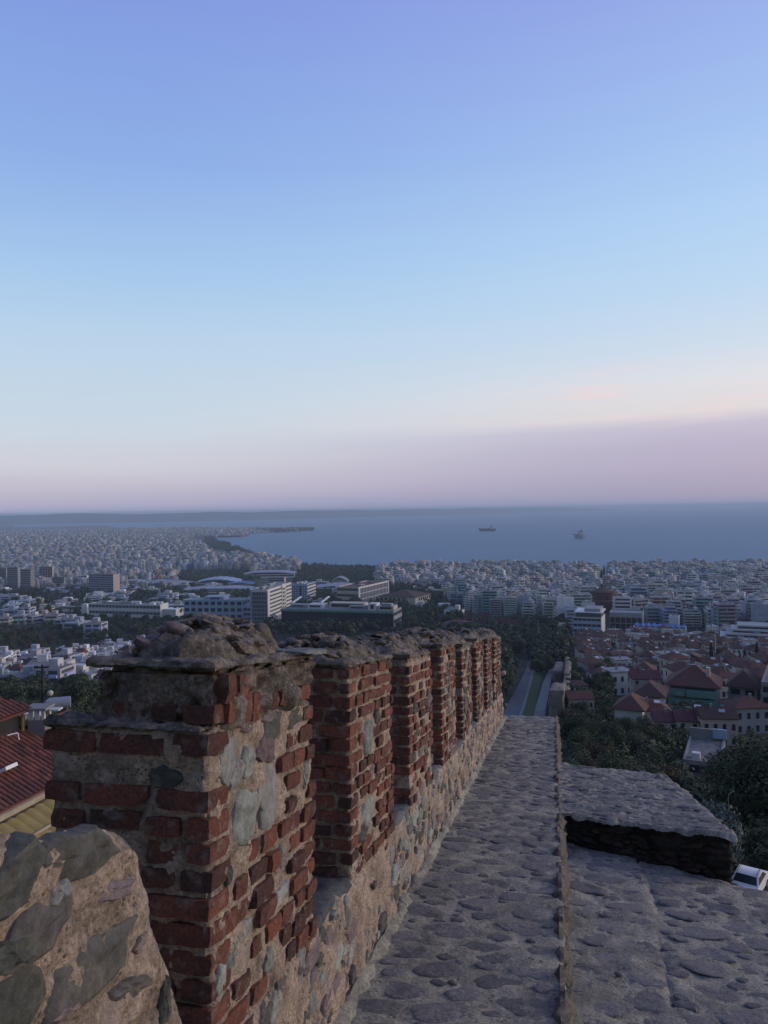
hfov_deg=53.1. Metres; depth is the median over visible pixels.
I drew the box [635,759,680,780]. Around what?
tree
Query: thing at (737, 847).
shrub
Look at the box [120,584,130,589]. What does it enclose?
campus block
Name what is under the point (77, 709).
tree
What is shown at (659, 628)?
house
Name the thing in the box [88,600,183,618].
school
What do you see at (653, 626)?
market hall
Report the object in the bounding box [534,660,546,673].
tree
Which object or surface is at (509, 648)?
tree
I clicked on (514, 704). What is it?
road
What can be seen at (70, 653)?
house
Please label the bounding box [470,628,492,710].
merlon
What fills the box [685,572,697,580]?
apartment building
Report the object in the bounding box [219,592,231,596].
campus block
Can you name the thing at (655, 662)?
house
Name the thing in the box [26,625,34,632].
tree
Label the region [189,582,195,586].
tree
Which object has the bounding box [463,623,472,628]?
tree
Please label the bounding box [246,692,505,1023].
parapet
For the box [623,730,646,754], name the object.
tree
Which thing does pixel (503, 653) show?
tree
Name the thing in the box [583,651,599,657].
house
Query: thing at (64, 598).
campus block
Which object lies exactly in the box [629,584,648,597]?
apartment building
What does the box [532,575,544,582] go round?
apartment building
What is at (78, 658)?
house
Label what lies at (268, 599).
university tower
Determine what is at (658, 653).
house
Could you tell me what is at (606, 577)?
apartment building
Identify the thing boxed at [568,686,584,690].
tree
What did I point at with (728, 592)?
apartment building
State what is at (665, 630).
house
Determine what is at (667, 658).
house
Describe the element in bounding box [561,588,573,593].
apartment building
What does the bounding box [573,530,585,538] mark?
cargo ship
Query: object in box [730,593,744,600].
apartment building
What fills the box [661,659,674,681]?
house
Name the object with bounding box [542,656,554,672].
tree
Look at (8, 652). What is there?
house
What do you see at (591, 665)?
house
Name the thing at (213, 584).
campus block
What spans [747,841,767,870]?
shrub
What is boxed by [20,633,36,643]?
tree
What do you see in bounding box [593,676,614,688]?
tree
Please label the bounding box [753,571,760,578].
apartment building
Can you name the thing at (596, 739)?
tree
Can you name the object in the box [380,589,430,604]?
classical building
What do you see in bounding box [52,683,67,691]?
tree
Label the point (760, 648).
house
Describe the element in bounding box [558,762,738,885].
stone block
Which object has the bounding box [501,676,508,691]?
tree
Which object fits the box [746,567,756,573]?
apartment building
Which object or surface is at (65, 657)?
house
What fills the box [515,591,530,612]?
apartment building
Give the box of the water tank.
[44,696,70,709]
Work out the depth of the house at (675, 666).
228.21 m
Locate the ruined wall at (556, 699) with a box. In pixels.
[548,622,571,719]
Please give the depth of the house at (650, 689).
174.56 m
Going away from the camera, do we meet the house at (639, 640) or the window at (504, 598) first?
the house at (639, 640)
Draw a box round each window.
[13,615,27,622]
[27,616,40,621]
[36,666,73,682]
[64,622,86,626]
[85,623,106,636]
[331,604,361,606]
[465,593,474,609]
[474,595,481,612]
[483,591,498,613]
[491,599,501,614]
[504,598,514,614]
[534,590,545,602]
[538,598,543,614]
[544,600,553,615]
[567,610,574,624]
[571,595,590,607]
[574,587,595,591]
[613,599,629,607]
[630,588,646,596]
[632,600,647,609]
[648,585,663,591]
[648,609,660,623]
[650,597,668,605]
[661,608,675,624]
[666,602,681,623]
[677,592,693,601]
[681,610,700,625]
[690,764,712,772]
[693,598,711,623]
[705,604,712,624]
[714,604,734,624]
[731,688,739,693]
[745,690,754,695]
[763,697,767,702]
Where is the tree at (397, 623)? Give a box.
[395,620,404,626]
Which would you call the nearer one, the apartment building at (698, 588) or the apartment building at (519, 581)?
the apartment building at (698, 588)
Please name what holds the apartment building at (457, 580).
on the ground
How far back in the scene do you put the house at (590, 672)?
248.49 m
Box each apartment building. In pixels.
[0,613,13,625]
[2,605,16,615]
[12,610,27,624]
[17,603,35,613]
[27,611,42,623]
[39,610,49,622]
[43,610,64,623]
[53,615,68,625]
[60,614,76,631]
[62,616,90,629]
[83,617,107,638]
[441,582,450,590]
[443,587,447,596]
[447,585,456,599]
[453,577,464,585]
[457,581,468,591]
[462,585,474,607]
[464,578,474,583]
[464,590,475,610]
[474,592,481,613]
[482,578,495,585]
[482,587,499,613]
[488,583,505,589]
[490,597,502,615]
[493,575,506,585]
[499,589,506,598]
[503,594,515,615]
[506,588,521,595]
[511,578,525,587]
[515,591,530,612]
[516,586,528,592]
[519,593,532,613]
[525,581,539,589]
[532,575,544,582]
[533,586,547,613]
[537,595,548,615]
[540,580,550,586]
[543,596,559,617]
[547,587,558,595]
[549,590,559,596]
[551,581,565,588]
[552,576,565,581]
[552,600,556,619]
[553,603,556,616]
[557,594,573,615]
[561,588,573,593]
[561,605,575,626]
[566,576,578,580]
[569,579,580,586]
[571,591,592,607]
[574,583,596,592]
[577,570,586,577]
[581,600,594,607]
[586,570,597,577]
[587,576,602,587]
[602,574,614,584]
[608,578,619,586]
[612,593,631,608]
[615,579,624,587]
[617,585,625,590]
[620,569,631,573]
[624,582,636,589]
[628,606,639,609]
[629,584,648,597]
[631,595,648,609]
[634,576,644,582]
[635,572,647,576]
[643,604,660,623]
[645,570,657,577]
[645,577,655,582]
[645,602,663,609]
[647,581,664,591]
[650,593,670,605]
[654,578,667,587]
[654,586,673,599]
[660,603,677,624]
[666,598,682,624]
[667,573,676,580]
[672,595,686,608]
[673,579,681,584]
[676,587,694,601]
[681,582,700,589]
[681,607,701,626]
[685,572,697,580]
[685,600,692,608]
[693,578,702,585]
[693,594,714,624]
[694,586,704,590]
[701,572,709,580]
[701,590,714,596]
[703,601,718,625]
[707,592,723,602]
[708,573,720,581]
[708,578,717,586]
[708,584,721,593]
[710,608,712,624]
[713,600,736,625]
[721,587,736,595]
[721,594,741,606]
[726,578,737,582]
[728,570,740,576]
[730,572,741,578]
[730,581,745,586]
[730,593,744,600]
[735,589,745,596]
[736,604,741,613]
[737,582,747,589]
[739,585,754,596]
[742,595,758,614]
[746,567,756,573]
[747,578,760,585]
[748,599,767,621]
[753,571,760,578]
[753,585,763,591]
[756,594,767,601]
[759,571,767,577]
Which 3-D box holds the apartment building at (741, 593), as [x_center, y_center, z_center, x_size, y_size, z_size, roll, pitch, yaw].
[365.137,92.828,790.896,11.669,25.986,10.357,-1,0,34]
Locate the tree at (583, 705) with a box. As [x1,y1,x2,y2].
[569,700,590,713]
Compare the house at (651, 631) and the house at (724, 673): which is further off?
the house at (651, 631)
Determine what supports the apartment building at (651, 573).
on the ground
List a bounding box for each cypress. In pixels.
[709,643,713,656]
[755,642,758,652]
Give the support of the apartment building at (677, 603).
on the ground
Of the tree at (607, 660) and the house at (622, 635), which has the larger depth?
the house at (622, 635)
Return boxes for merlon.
[0,824,181,1023]
[43,612,326,1023]
[276,631,395,879]
[354,631,433,814]
[395,626,456,768]
[434,628,472,743]
[446,626,484,723]
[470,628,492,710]
[474,627,505,700]
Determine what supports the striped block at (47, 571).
on the ground
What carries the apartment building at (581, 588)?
on the ground
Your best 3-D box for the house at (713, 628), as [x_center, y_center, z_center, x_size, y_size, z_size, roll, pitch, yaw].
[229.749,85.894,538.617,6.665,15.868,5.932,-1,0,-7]
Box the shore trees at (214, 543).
[203,526,313,552]
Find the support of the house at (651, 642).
on the ground
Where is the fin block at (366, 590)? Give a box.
[337,580,388,602]
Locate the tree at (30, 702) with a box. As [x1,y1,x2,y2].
[20,699,46,712]
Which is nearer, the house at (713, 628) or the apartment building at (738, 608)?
the house at (713, 628)
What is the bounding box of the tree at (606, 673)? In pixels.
[598,670,615,688]
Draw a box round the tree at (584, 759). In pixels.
[561,757,596,766]
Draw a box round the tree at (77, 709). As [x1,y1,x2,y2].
[65,706,85,713]
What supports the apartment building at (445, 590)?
on the ground
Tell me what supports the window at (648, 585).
in the apartment building at (651, 586)
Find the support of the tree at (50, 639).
on the ground
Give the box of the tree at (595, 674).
[588,672,600,680]
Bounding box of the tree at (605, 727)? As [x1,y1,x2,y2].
[599,720,626,739]
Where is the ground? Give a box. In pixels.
[0,525,767,891]
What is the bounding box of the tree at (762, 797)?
[736,750,767,818]
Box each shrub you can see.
[685,786,697,793]
[699,797,747,869]
[710,801,731,842]
[716,802,740,855]
[743,825,767,864]
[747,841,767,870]
[755,824,767,850]
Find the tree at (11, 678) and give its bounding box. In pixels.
[0,674,18,683]
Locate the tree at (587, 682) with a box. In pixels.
[578,675,594,688]
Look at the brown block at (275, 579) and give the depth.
1281.31 m
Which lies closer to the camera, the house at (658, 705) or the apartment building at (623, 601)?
the house at (658, 705)
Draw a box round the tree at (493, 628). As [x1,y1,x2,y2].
[489,625,498,631]
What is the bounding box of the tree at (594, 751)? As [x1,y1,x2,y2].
[579,739,616,763]
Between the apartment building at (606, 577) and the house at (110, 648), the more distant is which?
the apartment building at (606, 577)
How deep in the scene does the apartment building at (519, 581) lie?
979.20 m
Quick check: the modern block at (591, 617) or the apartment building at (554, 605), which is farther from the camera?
the apartment building at (554, 605)
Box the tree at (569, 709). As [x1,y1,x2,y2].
[561,708,581,714]
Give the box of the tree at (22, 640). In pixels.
[18,638,30,645]
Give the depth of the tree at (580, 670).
263.68 m
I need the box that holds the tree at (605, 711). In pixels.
[597,705,614,719]
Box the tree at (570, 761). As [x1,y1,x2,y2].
[562,756,580,764]
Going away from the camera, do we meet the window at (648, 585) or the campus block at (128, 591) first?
the window at (648, 585)
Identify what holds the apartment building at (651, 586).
on the ground
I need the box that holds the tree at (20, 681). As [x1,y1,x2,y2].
[11,675,33,686]
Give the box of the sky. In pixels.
[0,0,767,515]
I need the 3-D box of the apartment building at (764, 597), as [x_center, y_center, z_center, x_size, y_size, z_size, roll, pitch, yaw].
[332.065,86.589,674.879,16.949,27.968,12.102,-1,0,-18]
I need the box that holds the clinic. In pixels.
[184,595,248,618]
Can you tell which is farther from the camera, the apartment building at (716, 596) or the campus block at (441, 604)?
the campus block at (441, 604)
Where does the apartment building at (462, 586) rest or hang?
on the ground
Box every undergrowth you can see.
[0,620,95,714]
[560,630,767,870]
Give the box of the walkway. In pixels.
[351,715,576,1023]
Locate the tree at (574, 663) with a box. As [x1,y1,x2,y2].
[567,658,577,667]
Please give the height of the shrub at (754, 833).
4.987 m
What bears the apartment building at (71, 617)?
on the ground
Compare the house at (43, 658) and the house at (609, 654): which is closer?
the house at (43, 658)
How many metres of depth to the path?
227.77 m
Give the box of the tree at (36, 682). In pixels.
[25,678,40,684]
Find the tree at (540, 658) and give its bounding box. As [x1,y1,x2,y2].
[534,653,549,668]
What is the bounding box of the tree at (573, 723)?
[559,713,589,740]
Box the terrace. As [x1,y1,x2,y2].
[566,842,767,1023]
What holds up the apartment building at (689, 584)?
on the ground
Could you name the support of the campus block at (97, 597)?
on the ground
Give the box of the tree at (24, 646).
[21,641,27,648]
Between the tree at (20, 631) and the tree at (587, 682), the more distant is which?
the tree at (20, 631)
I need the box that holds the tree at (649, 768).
[637,764,665,773]
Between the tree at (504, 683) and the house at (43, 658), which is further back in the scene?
the house at (43, 658)
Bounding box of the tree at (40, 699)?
[36,692,57,711]
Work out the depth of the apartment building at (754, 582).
933.37 m
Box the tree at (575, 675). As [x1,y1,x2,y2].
[570,670,582,679]
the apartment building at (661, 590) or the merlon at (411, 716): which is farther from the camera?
the apartment building at (661, 590)
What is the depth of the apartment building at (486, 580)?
1001.64 m
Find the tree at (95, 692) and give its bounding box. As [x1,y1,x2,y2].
[85,678,99,698]
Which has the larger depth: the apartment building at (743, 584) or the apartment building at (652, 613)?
the apartment building at (743, 584)
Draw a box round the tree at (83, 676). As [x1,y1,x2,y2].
[68,672,88,681]
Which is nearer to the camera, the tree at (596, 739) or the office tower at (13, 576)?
the tree at (596, 739)
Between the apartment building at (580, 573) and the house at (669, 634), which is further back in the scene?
the apartment building at (580, 573)
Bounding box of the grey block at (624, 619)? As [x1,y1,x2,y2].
[609,609,643,629]
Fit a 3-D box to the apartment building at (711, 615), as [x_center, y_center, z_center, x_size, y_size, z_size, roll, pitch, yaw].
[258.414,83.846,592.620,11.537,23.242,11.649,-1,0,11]
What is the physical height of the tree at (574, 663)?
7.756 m
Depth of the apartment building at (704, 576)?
1095.64 m
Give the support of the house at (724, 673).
on the ground
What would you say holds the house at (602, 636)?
on the ground
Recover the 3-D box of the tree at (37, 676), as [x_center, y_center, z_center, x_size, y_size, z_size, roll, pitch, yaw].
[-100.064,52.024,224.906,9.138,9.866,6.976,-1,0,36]
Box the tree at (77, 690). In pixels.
[65,680,93,705]
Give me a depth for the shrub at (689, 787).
79.52 m
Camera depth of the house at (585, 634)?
462.89 m
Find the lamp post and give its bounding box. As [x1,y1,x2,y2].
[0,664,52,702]
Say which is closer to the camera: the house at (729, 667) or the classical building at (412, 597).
the house at (729, 667)
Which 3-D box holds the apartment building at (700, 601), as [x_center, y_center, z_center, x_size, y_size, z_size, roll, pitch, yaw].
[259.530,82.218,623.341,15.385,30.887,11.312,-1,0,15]
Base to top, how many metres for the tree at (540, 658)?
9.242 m
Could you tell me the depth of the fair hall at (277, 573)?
1596.00 m
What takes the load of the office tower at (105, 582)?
on the ground
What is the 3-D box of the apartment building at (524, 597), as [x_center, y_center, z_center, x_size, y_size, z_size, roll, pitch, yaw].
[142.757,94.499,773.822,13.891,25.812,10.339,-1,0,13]
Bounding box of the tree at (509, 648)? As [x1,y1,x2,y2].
[502,644,513,655]
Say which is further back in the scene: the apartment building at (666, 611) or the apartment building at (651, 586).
the apartment building at (651, 586)
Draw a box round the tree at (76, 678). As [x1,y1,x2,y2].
[65,676,82,684]
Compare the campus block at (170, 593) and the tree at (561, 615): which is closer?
the tree at (561, 615)
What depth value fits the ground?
590.86 m
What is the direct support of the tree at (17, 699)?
on the ground
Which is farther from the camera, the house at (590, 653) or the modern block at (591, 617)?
the modern block at (591, 617)
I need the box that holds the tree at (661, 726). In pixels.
[643,721,666,731]
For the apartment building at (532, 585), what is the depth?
900.99 m
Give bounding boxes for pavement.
[519,670,533,715]
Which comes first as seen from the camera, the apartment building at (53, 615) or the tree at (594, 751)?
the tree at (594, 751)
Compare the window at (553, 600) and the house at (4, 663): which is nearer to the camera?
the house at (4, 663)
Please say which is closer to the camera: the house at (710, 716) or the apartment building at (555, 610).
the house at (710, 716)
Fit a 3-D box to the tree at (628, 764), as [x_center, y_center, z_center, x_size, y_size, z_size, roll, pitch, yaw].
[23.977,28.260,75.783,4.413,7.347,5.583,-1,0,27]
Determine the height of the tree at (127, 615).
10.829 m
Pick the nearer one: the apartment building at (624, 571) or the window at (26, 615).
the window at (26, 615)
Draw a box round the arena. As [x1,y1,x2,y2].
[132,579,193,586]
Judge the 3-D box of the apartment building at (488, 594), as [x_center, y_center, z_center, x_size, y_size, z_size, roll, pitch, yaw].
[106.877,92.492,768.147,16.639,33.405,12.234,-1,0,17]
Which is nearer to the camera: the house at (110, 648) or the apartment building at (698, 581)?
the house at (110, 648)
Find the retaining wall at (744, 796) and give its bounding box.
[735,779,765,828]
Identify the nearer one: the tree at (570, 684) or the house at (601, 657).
the tree at (570, 684)
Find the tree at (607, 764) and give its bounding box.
[594,750,633,768]
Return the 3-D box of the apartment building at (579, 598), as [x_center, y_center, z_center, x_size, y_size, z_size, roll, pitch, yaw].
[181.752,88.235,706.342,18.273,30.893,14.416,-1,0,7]
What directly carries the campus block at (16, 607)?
on the ground
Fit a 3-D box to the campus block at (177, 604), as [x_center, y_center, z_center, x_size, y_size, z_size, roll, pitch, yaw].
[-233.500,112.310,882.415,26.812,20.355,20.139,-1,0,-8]
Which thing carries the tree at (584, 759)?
on the ground
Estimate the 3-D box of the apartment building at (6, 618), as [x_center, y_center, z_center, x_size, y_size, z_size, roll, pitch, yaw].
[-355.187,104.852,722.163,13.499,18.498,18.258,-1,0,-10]
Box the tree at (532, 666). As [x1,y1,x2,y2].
[529,659,537,672]
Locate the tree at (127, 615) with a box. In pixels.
[124,612,130,618]
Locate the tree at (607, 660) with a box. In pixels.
[602,658,614,666]
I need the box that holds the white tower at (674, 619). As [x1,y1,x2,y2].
[669,611,679,624]
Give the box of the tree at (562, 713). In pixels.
[557,709,574,723]
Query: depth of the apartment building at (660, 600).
655.57 m
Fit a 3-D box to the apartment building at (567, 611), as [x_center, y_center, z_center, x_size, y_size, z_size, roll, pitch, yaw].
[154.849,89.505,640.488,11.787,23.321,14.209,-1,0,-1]
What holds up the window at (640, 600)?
in the apartment building at (640, 601)
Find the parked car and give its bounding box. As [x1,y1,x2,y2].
[732,864,767,890]
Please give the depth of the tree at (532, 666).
311.98 m
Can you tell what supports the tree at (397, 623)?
on the ground
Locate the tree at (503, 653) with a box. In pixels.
[501,650,519,665]
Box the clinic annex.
[243,606,249,619]
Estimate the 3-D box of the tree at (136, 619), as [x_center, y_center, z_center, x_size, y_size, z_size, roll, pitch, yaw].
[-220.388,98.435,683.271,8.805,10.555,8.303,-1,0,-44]
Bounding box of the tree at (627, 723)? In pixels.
[613,716,639,732]
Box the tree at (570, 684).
[566,682,586,689]
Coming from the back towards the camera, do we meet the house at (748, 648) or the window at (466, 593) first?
the window at (466, 593)
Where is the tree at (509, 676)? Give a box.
[501,667,515,695]
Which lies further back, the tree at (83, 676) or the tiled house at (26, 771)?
the tree at (83, 676)
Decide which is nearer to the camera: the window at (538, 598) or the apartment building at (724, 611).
the apartment building at (724, 611)
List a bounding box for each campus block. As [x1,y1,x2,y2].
[0,593,26,602]
[0,606,18,614]
[2,600,22,608]
[20,596,36,605]
[38,604,54,611]
[50,600,71,604]
[51,589,74,595]
[52,603,67,608]
[53,597,77,603]
[84,594,106,602]
[86,591,108,595]
[112,589,133,594]
[112,591,131,596]
[115,594,129,600]
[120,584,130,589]
[143,586,160,592]
[147,595,174,603]
[157,590,178,599]
[168,601,183,611]
[175,582,189,588]
[201,582,222,585]
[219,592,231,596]
[315,579,328,584]
[415,601,424,606]
[425,587,438,592]
[438,603,453,606]
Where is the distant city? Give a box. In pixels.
[0,526,767,621]
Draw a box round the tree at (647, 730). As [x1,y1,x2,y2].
[636,723,662,742]
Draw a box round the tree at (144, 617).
[140,615,149,622]
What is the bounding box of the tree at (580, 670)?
[571,667,584,675]
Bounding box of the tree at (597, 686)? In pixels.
[592,681,611,693]
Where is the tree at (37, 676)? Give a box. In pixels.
[31,672,51,686]
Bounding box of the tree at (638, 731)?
[628,729,649,740]
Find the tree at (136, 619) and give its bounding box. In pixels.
[132,617,139,622]
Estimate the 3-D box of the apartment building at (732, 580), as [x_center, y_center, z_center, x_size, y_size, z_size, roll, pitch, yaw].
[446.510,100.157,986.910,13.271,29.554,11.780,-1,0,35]
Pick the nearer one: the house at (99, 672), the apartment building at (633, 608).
the house at (99, 672)
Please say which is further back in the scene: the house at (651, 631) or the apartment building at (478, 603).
the apartment building at (478, 603)
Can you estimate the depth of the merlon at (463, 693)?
7.60 m
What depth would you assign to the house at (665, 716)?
139.33 m
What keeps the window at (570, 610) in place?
in the apartment building at (567, 611)
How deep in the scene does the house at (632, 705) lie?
146.58 m
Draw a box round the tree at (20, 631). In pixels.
[16,627,25,634]
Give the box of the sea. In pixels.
[14,506,767,570]
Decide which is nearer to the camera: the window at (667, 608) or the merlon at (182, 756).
the merlon at (182, 756)
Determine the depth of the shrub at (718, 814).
46.17 m
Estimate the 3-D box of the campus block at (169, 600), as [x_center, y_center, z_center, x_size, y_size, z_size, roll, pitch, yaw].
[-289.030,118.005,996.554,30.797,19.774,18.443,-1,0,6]
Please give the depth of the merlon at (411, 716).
4.84 m
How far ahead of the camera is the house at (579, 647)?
378.64 m
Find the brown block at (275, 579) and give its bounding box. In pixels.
[268,577,285,582]
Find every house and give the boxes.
[0,646,20,655]
[0,654,10,661]
[0,657,11,668]
[0,666,17,678]
[0,697,70,837]
[3,650,15,656]
[6,662,23,671]
[7,657,22,664]
[14,664,33,680]
[18,649,50,661]
[22,656,36,664]
[24,644,50,652]
[26,653,49,668]
[33,657,75,685]
[51,647,61,652]
[52,654,67,659]
[53,648,84,658]
[73,647,88,655]
[74,655,86,663]
[76,663,97,680]
[82,644,93,650]
[88,651,96,655]
[89,666,111,670]
[92,645,106,650]
[96,668,111,678]
[97,652,110,656]
[98,641,112,647]
[101,646,117,650]
[113,638,131,646]
[118,643,132,653]
[119,648,131,653]
[562,678,588,689]
[565,689,594,709]
[574,638,595,654]
[574,643,589,657]
[576,635,593,640]
[577,632,593,637]
[577,654,608,670]
[578,647,597,657]
[580,628,591,633]
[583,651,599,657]
[585,665,605,676]
[588,662,605,669]
[592,630,602,633]
[593,653,604,660]
[596,633,610,641]
[597,639,611,649]
[598,647,609,655]
[600,644,612,649]
[601,662,628,695]
[603,629,617,641]
[605,650,629,658]
[609,653,632,665]
[611,635,621,645]
[611,692,648,721]
[612,650,632,665]
[613,660,632,668]
[615,632,627,637]
[615,639,621,649]
[618,644,633,651]
[622,635,637,650]
[627,667,661,693]
[631,627,641,632]
[631,679,668,702]
[633,657,637,665]
[633,661,656,669]
[635,630,648,637]
[635,637,644,642]
[635,641,649,652]
[637,647,655,663]
[637,656,659,669]
[642,639,656,644]
[642,644,663,650]
[645,629,656,634]
[645,697,671,721]
[649,634,669,644]
[650,708,675,729]
[653,646,669,661]
[657,624,669,630]
[658,649,690,678]
[661,626,673,633]
[661,631,673,640]
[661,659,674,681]
[662,641,679,649]
[663,659,689,692]
[664,665,723,708]
[670,638,681,650]
[672,635,688,639]
[673,705,700,731]
[679,630,693,637]
[681,639,698,651]
[683,646,696,652]
[683,727,726,787]
[685,651,698,658]
[686,643,700,650]
[690,636,703,640]
[691,637,701,649]
[693,703,739,745]
[694,649,708,656]
[694,655,715,666]
[697,630,713,638]
[699,656,721,667]
[701,640,721,650]
[704,635,722,643]
[705,623,718,633]
[706,644,719,655]
[710,666,734,698]
[716,635,733,646]
[718,693,767,733]
[719,649,737,665]
[721,656,743,664]
[722,622,730,629]
[722,646,727,651]
[724,668,761,700]
[726,641,739,645]
[726,665,731,671]
[728,643,742,656]
[731,656,747,672]
[734,658,766,671]
[742,635,757,645]
[743,644,758,659]
[748,650,767,659]
[748,665,764,692]
[750,646,767,653]
[755,636,767,646]
[755,637,764,646]
[761,665,767,704]
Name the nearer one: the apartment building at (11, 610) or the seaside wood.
the apartment building at (11, 610)
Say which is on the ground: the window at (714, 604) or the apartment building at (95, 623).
the apartment building at (95, 623)
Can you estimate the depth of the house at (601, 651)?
375.71 m
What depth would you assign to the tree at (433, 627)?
557.02 m
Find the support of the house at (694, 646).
on the ground
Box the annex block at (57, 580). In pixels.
[52,577,64,585]
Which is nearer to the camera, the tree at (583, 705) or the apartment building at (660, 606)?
the tree at (583, 705)
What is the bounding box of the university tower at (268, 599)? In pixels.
[250,582,291,622]
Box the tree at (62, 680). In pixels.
[56,676,69,684]
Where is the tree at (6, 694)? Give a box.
[1,690,10,699]
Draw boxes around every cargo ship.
[478,525,495,530]
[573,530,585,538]
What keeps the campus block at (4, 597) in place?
on the ground
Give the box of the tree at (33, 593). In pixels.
[30,591,40,597]
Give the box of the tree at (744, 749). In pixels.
[730,734,767,772]
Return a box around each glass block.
[280,596,401,631]
[291,581,315,602]
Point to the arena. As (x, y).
(176, 581)
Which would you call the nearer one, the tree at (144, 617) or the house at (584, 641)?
the house at (584, 641)
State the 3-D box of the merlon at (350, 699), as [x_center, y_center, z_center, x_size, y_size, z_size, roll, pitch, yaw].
[-0.281,1.188,3.819,0.526,1.217,0.919,-1,0,12]
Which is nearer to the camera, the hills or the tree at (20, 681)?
the tree at (20, 681)
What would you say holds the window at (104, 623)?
in the apartment building at (95, 623)
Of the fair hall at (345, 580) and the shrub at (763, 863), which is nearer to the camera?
the shrub at (763, 863)
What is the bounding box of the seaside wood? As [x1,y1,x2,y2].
[12,562,374,600]
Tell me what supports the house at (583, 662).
on the ground
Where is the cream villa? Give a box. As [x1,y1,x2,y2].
[444,605,464,621]
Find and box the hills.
[0,508,626,524]
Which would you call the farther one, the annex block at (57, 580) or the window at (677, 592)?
the annex block at (57, 580)
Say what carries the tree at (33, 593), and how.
on the ground
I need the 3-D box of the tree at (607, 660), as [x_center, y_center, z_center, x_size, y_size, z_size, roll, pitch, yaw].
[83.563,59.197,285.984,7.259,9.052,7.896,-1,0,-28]
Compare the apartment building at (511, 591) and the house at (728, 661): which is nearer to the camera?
the house at (728, 661)
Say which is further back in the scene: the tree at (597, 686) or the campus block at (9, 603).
the campus block at (9, 603)
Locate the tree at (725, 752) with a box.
[699,745,753,795]
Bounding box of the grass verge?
[522,670,543,715]
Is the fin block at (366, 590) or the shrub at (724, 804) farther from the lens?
the fin block at (366, 590)
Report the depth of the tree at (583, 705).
164.38 m
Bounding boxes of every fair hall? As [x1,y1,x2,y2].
[123,579,146,584]
[184,585,254,593]
[195,576,241,586]
[228,581,254,585]
[244,570,295,577]
[316,582,351,590]
[331,576,348,582]
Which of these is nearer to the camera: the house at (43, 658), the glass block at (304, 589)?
the house at (43, 658)
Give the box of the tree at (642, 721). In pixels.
[634,715,651,725]
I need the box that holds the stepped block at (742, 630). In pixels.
[719,621,767,638]
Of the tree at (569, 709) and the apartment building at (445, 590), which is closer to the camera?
the tree at (569, 709)
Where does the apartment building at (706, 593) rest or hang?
on the ground
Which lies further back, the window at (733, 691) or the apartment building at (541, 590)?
the apartment building at (541, 590)
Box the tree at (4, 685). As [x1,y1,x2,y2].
[0,681,13,695]
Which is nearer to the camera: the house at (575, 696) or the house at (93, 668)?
the house at (575, 696)
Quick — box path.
[534,664,553,716]
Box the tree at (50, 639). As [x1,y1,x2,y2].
[45,636,54,645]
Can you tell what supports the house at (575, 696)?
on the ground
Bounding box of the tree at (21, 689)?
[5,682,40,703]
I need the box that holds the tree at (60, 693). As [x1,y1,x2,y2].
[39,686,67,698]
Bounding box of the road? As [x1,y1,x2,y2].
[503,659,531,715]
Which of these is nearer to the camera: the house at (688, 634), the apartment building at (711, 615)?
the house at (688, 634)
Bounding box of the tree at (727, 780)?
[708,741,767,827]
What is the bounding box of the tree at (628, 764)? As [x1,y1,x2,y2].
[613,758,645,771]
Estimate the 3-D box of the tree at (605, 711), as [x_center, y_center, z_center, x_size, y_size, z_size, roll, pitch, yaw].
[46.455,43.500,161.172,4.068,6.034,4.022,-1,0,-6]
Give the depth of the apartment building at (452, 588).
918.66 m
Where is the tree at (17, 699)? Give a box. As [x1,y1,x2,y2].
[12,696,26,701]
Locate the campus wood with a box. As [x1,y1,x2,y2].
[0,581,574,673]
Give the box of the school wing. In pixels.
[59,603,87,614]
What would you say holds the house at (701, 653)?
on the ground
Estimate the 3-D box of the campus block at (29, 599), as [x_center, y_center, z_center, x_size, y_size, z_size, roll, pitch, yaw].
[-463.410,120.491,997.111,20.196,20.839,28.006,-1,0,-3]
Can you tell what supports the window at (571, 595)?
in the apartment building at (579, 598)
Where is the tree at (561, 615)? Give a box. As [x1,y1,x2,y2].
[555,613,564,620]
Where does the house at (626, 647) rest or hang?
on the ground
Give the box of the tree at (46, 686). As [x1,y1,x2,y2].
[37,683,53,698]
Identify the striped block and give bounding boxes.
[0,568,6,579]
[39,565,53,577]
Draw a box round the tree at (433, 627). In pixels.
[427,625,435,630]
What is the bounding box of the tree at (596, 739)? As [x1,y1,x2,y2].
[585,734,616,754]
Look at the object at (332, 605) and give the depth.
635.74 m
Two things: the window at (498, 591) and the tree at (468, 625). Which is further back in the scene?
the window at (498, 591)
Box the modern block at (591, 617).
[572,605,605,636]
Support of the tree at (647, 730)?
on the ground
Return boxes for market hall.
[633,622,686,631]
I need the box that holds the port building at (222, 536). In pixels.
[214,534,248,537]
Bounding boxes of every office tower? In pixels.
[7,566,19,588]
[20,568,34,588]
[89,572,119,592]
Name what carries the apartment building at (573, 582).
on the ground
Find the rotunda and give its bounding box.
[589,587,615,612]
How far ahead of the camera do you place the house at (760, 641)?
432.40 m
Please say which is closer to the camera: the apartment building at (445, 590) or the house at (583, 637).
the house at (583, 637)
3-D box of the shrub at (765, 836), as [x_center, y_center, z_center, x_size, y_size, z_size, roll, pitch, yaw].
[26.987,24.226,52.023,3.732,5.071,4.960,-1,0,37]
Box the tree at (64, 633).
[58,629,70,639]
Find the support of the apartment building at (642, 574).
on the ground

